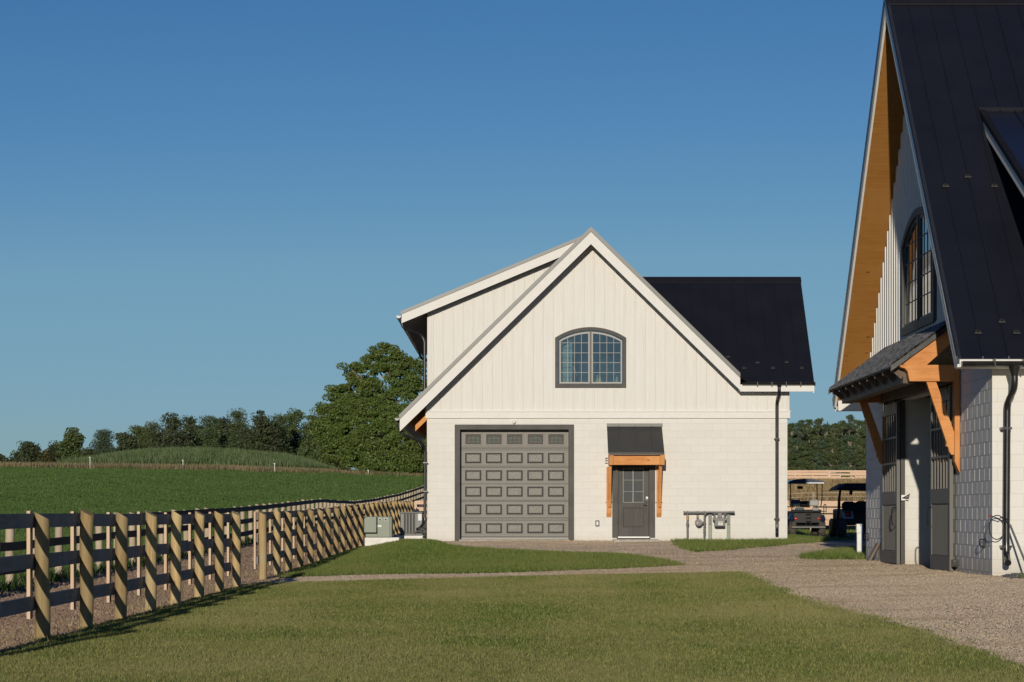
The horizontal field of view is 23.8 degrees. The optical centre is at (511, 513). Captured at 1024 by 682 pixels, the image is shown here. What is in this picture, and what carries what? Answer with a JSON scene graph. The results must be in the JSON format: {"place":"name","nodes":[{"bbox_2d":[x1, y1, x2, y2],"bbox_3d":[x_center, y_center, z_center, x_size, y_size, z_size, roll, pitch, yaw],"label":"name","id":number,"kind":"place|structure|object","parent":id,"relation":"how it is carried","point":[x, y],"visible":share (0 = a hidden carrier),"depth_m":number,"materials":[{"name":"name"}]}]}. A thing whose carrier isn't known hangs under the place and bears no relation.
{"place":"outdoors","nodes":[
{"label":"outdoors","id":0,"kind":"place"},
{"bbox_2d":[0,0,882,469],"label":"sky","id":1,"kind":"structure","parent":0,"point":[208,207],"materials":[{"name":"blue"}]},
{"bbox_2d":[0,570,1023,681],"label":"lawn","id":2,"kind":"structure","parent":0,"point":[536,644],"depth_m":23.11,"materials":[{"name":"plant"}]},
{"bbox_2d":[6,500,1022,667],"bbox_3d":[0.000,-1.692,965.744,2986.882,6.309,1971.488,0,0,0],"label":"ground","id":3,"kind":"structure","parent":0,"point":[840,541],"depth_m":73.91,"materials":[{"name":"brown soil"}]},
{"bbox_2d":[0,454,9,463],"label":"broadleaf tree","id":4,"kind":"object","parent":3,"relation":"on","point":[2,458],"visible":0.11,"depth_m":371.44,"materials":[{"name":"green plant"}]},
{"bbox_2d":[7,440,41,462],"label":"broadleaf tree","id":5,"kind":"object","parent":3,"relation":"on","point":[29,451],"visible":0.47,"depth_m":384.90,"materials":[{"name":"green plant"}]},
{"bbox_2d":[34,449,57,463],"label":"broadleaf tree","id":6,"kind":"object","parent":3,"relation":"on","point":[46,455],"visible":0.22,"depth_m":376.22,"materials":[{"name":"green plant"}]},
{"bbox_2d":[47,440,60,458],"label":"broadleaf tree","id":7,"kind":"object","parent":3,"relation":"on","point":[53,446],"visible":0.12,"depth_m":390.30,"materials":[{"name":"green plant"}]},
{"bbox_2d":[54,427,89,461],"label":"broadleaf tree","id":8,"kind":"object","parent":3,"relation":"on","point":[70,445],"visible":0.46,"depth_m":380.79,"materials":[{"name":"green plant"}]},
{"bbox_2d":[80,447,99,457],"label":"broadleaf tree","id":9,"kind":"object","parent":3,"relation":"on","point":[88,452],"visible":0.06,"depth_m":372.27,"materials":[{"name":"green plant"}]},
{"bbox_2d":[88,429,115,456],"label":"pine tree","id":10,"kind":"object","parent":3,"relation":"on","point":[103,442],"visible":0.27,"depth_m":386.25,"materials":[{"name":"green plant"}]},
{"bbox_2d":[0,509,240,638],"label":"board fence","id":11,"kind":"object","parent":3,"relation":"on","point":[43,599],"visible":0.8,"depth_m":29.76,"materials":[{"name":"brown wood"}]},
{"bbox_2d":[109,432,141,452],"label":"broadleaf tree","id":12,"kind":"object","parent":3,"relation":"on","point":[126,441],"visible":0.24,"depth_m":377.02,"materials":[{"name":"green plant"}]},
{"bbox_2d":[125,425,147,448],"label":"broadleaf tree","id":13,"kind":"object","parent":3,"relation":"on","point":[136,431],"visible":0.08,"depth_m":391.58,"materials":[{"name":"green plant"}]},
{"bbox_2d":[139,421,163,449],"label":"tree","id":14,"kind":"object","parent":3,"relation":"on","point":[146,439],"visible":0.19,"depth_m":382.35,"materials":[{"name":"green plant"}]},
{"bbox_2d":[143,412,195,449],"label":"broadleaf tree","id":15,"kind":"object","parent":3,"relation":"on","point":[171,435],"visible":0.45,"depth_m":373.17,"materials":[{"name":"green plant"}]},
{"bbox_2d":[0,519,358,593],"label":"weeds","id":16,"kind":"object","parent":3,"relation":"on","point":[23,582],"visible":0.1,"depth_m":50.95,"materials":[{"name":"green plant"}]},
{"bbox_2d":[0,527,364,651],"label":"dirt clods","id":17,"kind":"object","parent":3,"relation":"on","point":[8,623],"visible":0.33,"depth_m":40.79,"materials":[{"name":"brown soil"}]},
{"bbox_2d":[178,415,204,447],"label":"broadleaf tree","id":18,"kind":"object","parent":3,"relation":"on","point":[191,426],"visible":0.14,"depth_m":387.10,"materials":[{"name":"green plant"}]},
{"bbox_2d":[56,445,339,468],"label":"tall weeds","id":19,"kind":"object","parent":3,"relation":"on","point":[201,455],"visible":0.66,"depth_m":267.02,"materials":[{"name":"green plant"}]},
{"bbox_2d":[194,415,223,448],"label":"pine tree","id":20,"kind":"object","parent":3,"relation":"on","point":[205,439],"visible":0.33,"depth_m":378.54,"materials":[{"name":"green plant"}]},
{"bbox_2d":[0,486,422,583],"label":"board fence","id":21,"kind":"object","parent":3,"relation":"on","point":[9,546],"visible":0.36,"depth_m":73.31,"materials":[{"name":"black wood"}]},
{"bbox_2d":[0,461,422,475],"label":"meadow grass","id":22,"kind":"structure","parent":3,"relation":"on","point":[182,466],"depth_m":241.04,"materials":[{"name":"green plant"}]},
{"bbox_2d":[210,416,238,447],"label":"broadleaf tree","id":23,"kind":"object","parent":3,"relation":"on","point":[223,423],"visible":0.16,"depth_m":391.98,"materials":[{"name":"green plant"}]},
{"bbox_2d":[220,408,250,449],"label":"pine tree","id":24,"kind":"object","parent":3,"relation":"on","point":[238,416],"visible":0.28,"depth_m":383.56,"materials":[{"name":"green plant"}]},
{"bbox_2d":[229,410,287,453],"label":"broadleaf tree","id":25,"kind":"object","parent":3,"relation":"on","point":[264,431],"visible":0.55,"depth_m":373.52,"materials":[{"name":"green plant"}]},
{"bbox_2d":[270,413,294,456],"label":"pine tree","id":26,"kind":"object","parent":3,"relation":"on","point":[282,421],"visible":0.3,"depth_m":379.53,"materials":[{"name":"green plant"}]},
{"bbox_2d":[281,408,311,452],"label":"broadleaf tree","id":27,"kind":"object","parent":3,"relation":"on","point":[295,417],"visible":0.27,"depth_m":393.50,"materials":[{"name":"green plant"}]},
{"bbox_2d":[294,407,325,456],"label":"broadleaf tree","id":28,"kind":"object","parent":3,"relation":"on","point":[309,425],"visible":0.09,"depth_m":384.20,"materials":[{"name":"green plant"}]},
{"bbox_2d":[297,437,348,469],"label":"broadleaf tree","id":29,"kind":"object","parent":3,"relation":"on","point":[311,451],"visible":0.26,"depth_m":374.49,"materials":[{"name":"green plant"}]},
{"bbox_2d":[254,500,413,579],"bbox_3d":[-4.687,0.476,78.048,0.268,2.128,62.671,0,0,0],"label":"board fence","id":30,"kind":"object","parent":3,"relation":"on","point":[279,535],"visible":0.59,"depth_m":57.26,"materials":[{"name":"beige wood"}]},
{"bbox_2d":[307,341,426,473],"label":"broadleaf tree","id":31,"kind":"object","parent":3,"relation":"on","point":[340,437],"visible":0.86,"depth_m":244.74,"materials":[{"name":"green plant"}]},
{"bbox_2d":[397,535,425,538],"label":"condenser pad","id":32,"kind":"object","parent":3,"relation":"on","point":[413,536],"visible":0.45,"depth_m":68.90,"materials":[{"name":"white concrete"}]},
{"bbox_2d":[399,512,425,534],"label":"air conditioner","id":33,"kind":"object","parent":32,"relation":"on","point":[410,522],"visible":0.93,"depth_m":69.00,"materials":[{"name":"grey metal"}]},
{"bbox_2d":[414,501,422,511],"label":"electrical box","id":34,"kind":"object","parent":3,"relation":"on","point":[416,508],"visible":0.04,"depth_m":111.00,"materials":[{"name":"beige metal"}]},
{"bbox_2d":[290,562,671,576],"bbox_3d":[-0.580,1.010,59.940,8.160,0.494,24.960,0,0,0],"label":"lawn strip","id":35,"kind":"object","parent":3,"relation":"on","point":[469,572],"visible":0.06,"depth_m":48.07,"materials":[{"name":"plant"}]},
{"bbox_2d":[365,537,400,545],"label":"equipment pad","id":36,"kind":"object","parent":35,"relation":"on","point":[370,541],"visible":0.62,"depth_m":66.60,"materials":[{"name":"white concrete"}]},
{"bbox_2d":[364,516,392,536],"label":"utility cabinet","id":37,"kind":"object","parent":36,"relation":"on","point":[375,526],"visible":1,"depth_m":66.65,"materials":[{"name":"green metal"}]},
{"bbox_2d":[276,538,686,576],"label":"grass","id":38,"kind":"structure","parent":35,"relation":"on","point":[414,556],"depth_m":52.90,"materials":[{"name":"green plant"}]},
{"bbox_2d":[394,227,815,540],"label":"garage building","id":39,"kind":"structure","parent":3,"relation":"on","point":[711,373],"depth_m":68.10,"materials":[{"name":"beige wood"}]},
{"bbox_2d":[460,430,567,538],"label":"garage door","id":40,"kind":"structure","parent":39,"relation":"in","point":[514,483],"depth_m":68.40,"materials":[{"name":"grey metal"}]},
{"bbox_2d":[555,327,625,387],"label":"window","id":41,"kind":"structure","parent":39,"relation":"in","point":[567,384],"depth_m":68.05,"materials":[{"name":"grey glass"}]},
{"bbox_2d":[618,465,648,535],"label":"entry door","id":42,"kind":"structure","parent":39,"relation":"in","point":[633,480],"depth_m":68.21,"materials":[{"name":"grey paint"}]},
{"bbox_2d":[605,423,664,516],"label":"door awning","id":43,"kind":"object","parent":39,"relation":"attached to","point":[634,438],"depth_m":67.62,"materials":[{"name":"grey metal"}]},
{"bbox_2d":[613,539,658,541],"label":"concrete step","id":44,"kind":"object","parent":3,"relation":"on","point":[635,540],"visible":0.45,"depth_m":67.48,"materials":[{"name":"beige concrete"}]},
{"bbox_2d":[262,539,1023,670],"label":"gravel drive","id":45,"kind":"structure","parent":3,"relation":"on","point":[959,619],"depth_m":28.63,"materials":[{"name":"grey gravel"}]},
{"bbox_2d":[866,543,879,560],"bbox_3d":[7.295,0.806,49.234,0.142,0.412,0.793,0,0,-17],"label":"plank","id":46,"kind":"object","parent":45,"relation":"on","point":[873,551],"visible":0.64,"depth_m":49.13,"materials":[{"name":"brown wood"}]},
{"bbox_2d":[1001,573,1023,578],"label":"stones","id":47,"kind":"object","parent":45,"relation":"on","point":[1012,575],"visible":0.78,"depth_m":36.80,"materials":[{"name":"grey stone"}]},
{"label":"lawn patch","id":48,"kind":"structure","parent":45,"relation":"on","visible":0},
{"bbox_2d":[793,544,865,559],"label":"grass","id":49,"kind":"structure","parent":48,"relation":"on","point":[845,553],"depth_m":52.72,"materials":[{"name":"green plant"}]},
{"bbox_2d":[856,524,862,553],"bbox_3d":[7.738,0.627,54.197,0.145,0.785,0.155,0,0,0],"label":"bollard","id":50,"kind":"object","parent":48,"relation":"on","point":[859,537],"visible":0.79,"depth_m":54.14,"materials":[{"name":"white metal"}]},
{"bbox_2d":[683,511,734,538],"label":"gas meter set","id":51,"kind":"object","parent":3,"relation":"on","point":[719,520],"visible":0.94,"depth_m":67.91,"materials":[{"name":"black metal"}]},
{"bbox_2d":[787,500,865,529],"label":"paddock fence","id":52,"kind":"object","parent":3,"relation":"on","point":[830,510],"visible":0.02,"depth_m":108.00,"materials":[{"name":"brown wood"}]},
{"bbox_2d":[832,0,1023,575],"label":"barn building","id":53,"kind":"structure","parent":3,"relation":"on","point":[938,236],"depth_m":42.13,"materials":[{"name":"beige"}]},
{"bbox_2d":[882,400,899,563],"bbox_3d":[7.291,-0.680,47.130,0.148,3.280,1.860,0,0,0],"label":"sliding door","id":54,"kind":"structure","parent":53,"relation":"in","point":[891,412],"depth_m":46.87,"materials":[{"name":"grey paint"}]},
{"bbox_2d":[828,320,959,472],"bbox_3d":[6.832,-1.977,44.175,1.145,2.630,8.010,0,0,0],"label":"timber canopy","id":55,"kind":"object","parent":53,"relation":"attached to","point":[897,365],"visible":0.94,"depth_m":40.47,"materials":[{"name":"grey asphalt shingles"},{"name":"cedar"}]},
{"bbox_2d":[901,207,936,336],"bbox_3d":[7.472,-4.455,44.325,0.215,2.210,3.550,0,0,0],"label":"arched window","id":56,"kind":"structure","parent":53,"relation":"in","point":[918,271],"depth_m":44.29,"materials":[{"name":"black glass"}]},
{"bbox_2d":[927,384,952,570],"bbox_3d":[7.291,-0.680,41.560,0.148,3.280,1.880,0,0,0],"label":"sliding door","id":57,"kind":"structure","parent":53,"relation":"in","point":[941,464],"depth_m":41.53,"materials":[{"name":"grey paint"}]},
{"bbox_2d":[952,559,958,566],"bbox_3d":[7.409,0.827,40.475,0.170,0.120,0.190,0,0,0],"label":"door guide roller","id":58,"kind":"object","parent":53,"relation":"attached to","point":[955,562],"depth_m":40.40,"materials":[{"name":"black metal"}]},
{"bbox_2d":[988,515,1009,539],"bbox_3d":[7.476,0.214,37.341,0.333,0.386,0.150,0,0,9],"label":"hose","id":59,"kind":"object","parent":53,"relation":"attached to","point":[1004,523],"visible":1,"depth_m":37.35,"materials":[{"name":"black rubber"}]},
{"bbox_2d":[1009,524,1023,560],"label":"conduit pipe","id":60,"kind":"object","parent":53,"relation":"attached to","point":[1016,540],"visible":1,"depth_m":37.09,"materials":[{"name":"grey metal"}]},
{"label":"lawn verge","id":61,"kind":"structure","parent":3,"relation":"on","visible":0},
{"bbox_2d":[669,534,831,551],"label":"grass","id":62,"kind":"structure","parent":61,"relation":"on","point":[702,544],"depth_m":64.54,"materials":[{"name":"green plant"}]},
{"bbox_2d":[596,375,601,381],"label":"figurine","id":63,"kind":"object","parent":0,"point":[599,380],"visible":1,"depth_m":68.55,"materials":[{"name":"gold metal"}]},
{"bbox_2d":[787,477,865,506],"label":"dry slope","id":64,"kind":"structure","parent":0,"point":[822,499],"depth_m":121.44,"materials":[{"name":"beige plant"}]},
{"bbox_2d":[787,418,795,453],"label":"pine tree","id":65,"kind":"object","parent":64,"relation":"on","point":[789,427],"visible":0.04,"depth_m":337.74,"materials":[{"name":"green plant"}]},
{"bbox_2d":[787,423,797,438],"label":"pine tree","id":66,"kind":"object","parent":64,"relation":"on","point":[792,428],"visible":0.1,"depth_m":342.62,"materials":[{"name":"green plant"}]},
{"bbox_2d":[787,438,806,475],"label":"pine tree","id":67,"kind":"object","parent":64,"relation":"on","point":[791,464],"visible":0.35,"depth_m":317.48,"materials":[{"name":"green plant"}]},
{"bbox_2d":[790,437,804,466],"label":"pine tree","id":68,"kind":"object","parent":64,"relation":"on","point":[796,441],"visible":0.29,"depth_m":324.71,"materials":[{"name":"green plant"}]},
{"bbox_2d":[793,420,809,451],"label":"pine tree","id":69,"kind":"object","parent":64,"relation":"on","point":[799,430],"visible":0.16,"depth_m":338.65,"materials":[{"name":"green plant"}]},
{"bbox_2d":[796,441,811,475],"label":"pine tree","id":70,"kind":"object","parent":64,"relation":"on","point":[805,446],"visible":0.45,"depth_m":323.57,"materials":[{"name":"green plant"}]},
{"bbox_2d":[801,419,814,447],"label":"pine tree","id":71,"kind":"object","parent":64,"relation":"on","point":[808,423],"visible":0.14,"depth_m":343.79,"materials":[{"name":"green plant"}]},
{"bbox_2d":[803,436,824,475],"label":"pine tree","id":72,"kind":"object","parent":64,"relation":"on","point":[811,453],"visible":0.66,"depth_m":322.38,"materials":[{"name":"green plant"}]},
{"bbox_2d":[807,418,829,455],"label":"pine tree","id":73,"kind":"object","parent":64,"relation":"on","point":[816,426],"visible":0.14,"depth_m":339.85,"materials":[{"name":"green plant"}]},
{"bbox_2d":[811,438,834,475],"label":"pine tree","id":74,"kind":"object","parent":64,"relation":"on","point":[822,446],"visible":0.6,"depth_m":321.49,"materials":[{"name":"green plant"}]},
{"bbox_2d":[787,421,865,447],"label":"brush","id":75,"kind":"object","parent":64,"relation":"on","point":[830,433],"visible":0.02,"depth_m":350.47,"materials":[{"name":"green plant"}]},
{"bbox_2d":[787,470,865,478],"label":"paddock fence","id":76,"kind":"object","parent":64,"relation":"on","point":[827,473],"visible":0.2,"depth_m":262.00,"materials":[{"name":"brown wood"}]},
{"bbox_2d":[787,472,865,479],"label":"paddock fence","id":77,"kind":"object","parent":64,"relation":"on","point":[826,476],"visible":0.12,"depth_m":275.00,"materials":[{"name":"brown wood"}]},
{"bbox_2d":[787,492,865,499],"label":"paddock fence","id":78,"kind":"object","parent":64,"relation":"on","point":[813,495],"visible":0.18,"depth_m":121.00,"materials":[{"name":"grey wood"}]},
{"bbox_2d":[815,437,840,475],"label":"pine tree","id":79,"kind":"object","parent":64,"relation":"on","point":[831,445],"visible":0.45,"depth_m":320.56,"materials":[{"name":"green plant"}]},
{"bbox_2d":[818,424,839,449],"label":"pine tree","id":80,"kind":"object","parent":64,"relation":"on","point":[825,431],"visible":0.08,"depth_m":344.93,"materials":[{"name":"green plant"}]},
{"bbox_2d":[825,423,842,451],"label":"pine tree","id":81,"kind":"object","parent":64,"relation":"on","point":[835,426],"visible":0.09,"depth_m":340.83,"materials":[{"name":"green plant"}]},
{"bbox_2d":[825,438,852,475],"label":"pine tree","id":82,"kind":"object","parent":64,"relation":"on","point":[841,441],"visible":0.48,"depth_m":319.46,"materials":[{"name":"green plant"}]},
{"bbox_2d":[835,420,846,446],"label":"pine tree","id":83,"kind":"object","parent":64,"relation":"on","point":[842,427],"visible":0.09,"depth_m":345.81,"materials":[{"name":"green plant"}]},
{"bbox_2d":[836,435,859,475],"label":"pine tree","id":84,"kind":"object","parent":64,"relation":"on","point":[848,444],"visible":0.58,"depth_m":318.67,"materials":[{"name":"green plant"}]},
{"bbox_2d":[840,415,857,448],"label":"pine tree","id":85,"kind":"object","parent":64,"relation":"on","point":[850,424],"visible":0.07,"depth_m":341.83,"materials":[{"name":"green plant"}]},
{"bbox_2d":[849,438,865,475],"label":"pine tree","id":86,"kind":"object","parent":64,"relation":"on","point":[859,457],"visible":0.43,"depth_m":317.40,"materials":[{"name":"green plant"}]},
{"bbox_2d":[849,420,865,460],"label":"pine tree","id":87,"kind":"object","parent":64,"relation":"on","point":[858,425],"visible":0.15,"depth_m":337.79,"materials":[{"name":"green plant"}]},
{"bbox_2d":[861,420,865,438],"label":"pine tree","id":88,"kind":"object","parent":64,"relation":"on","point":[863,426],"visible":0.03,"depth_m":342.64,"materials":[{"name":"green plant"}]},
{"bbox_2d":[796,507,865,539],"bbox_3d":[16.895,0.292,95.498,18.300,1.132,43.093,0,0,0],"label":"pasture grass","id":89,"kind":"structure","parent":0,"point":[806,531],"depth_m":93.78,"materials":[{"name":"green plant"}]},
{"bbox_2d":[806,535,865,537],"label":"parking pad","id":90,"kind":"object","parent":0,"point":[850,536],"visible":0.09,"depth_m":82.01,"materials":[{"name":"concrete"}]},
{"bbox_2d":[787,479,825,535],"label":"golf cart","id":91,"kind":"object","parent":90,"relation":"on","point":[813,519],"visible":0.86,"depth_m":82.98,"materials":[{"name":"grey metal"}]},
{"bbox_2d":[828,483,865,536],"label":"utility vehicle","id":92,"kind":"object","parent":90,"relation":"on","point":[851,513],"visible":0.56,"depth_m":80.50,"materials":[{"name":"grey metal"}]},
{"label":"crop field","id":93,"kind":"structure","parent":0,"visible":0},
{"bbox_2d":[0,466,422,588],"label":"crop","id":94,"kind":"object","parent":93,"relation":"on","point":[120,490],"visible":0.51,"depth_m":182.00,"materials":[{"name":"green plant"}]}
]}

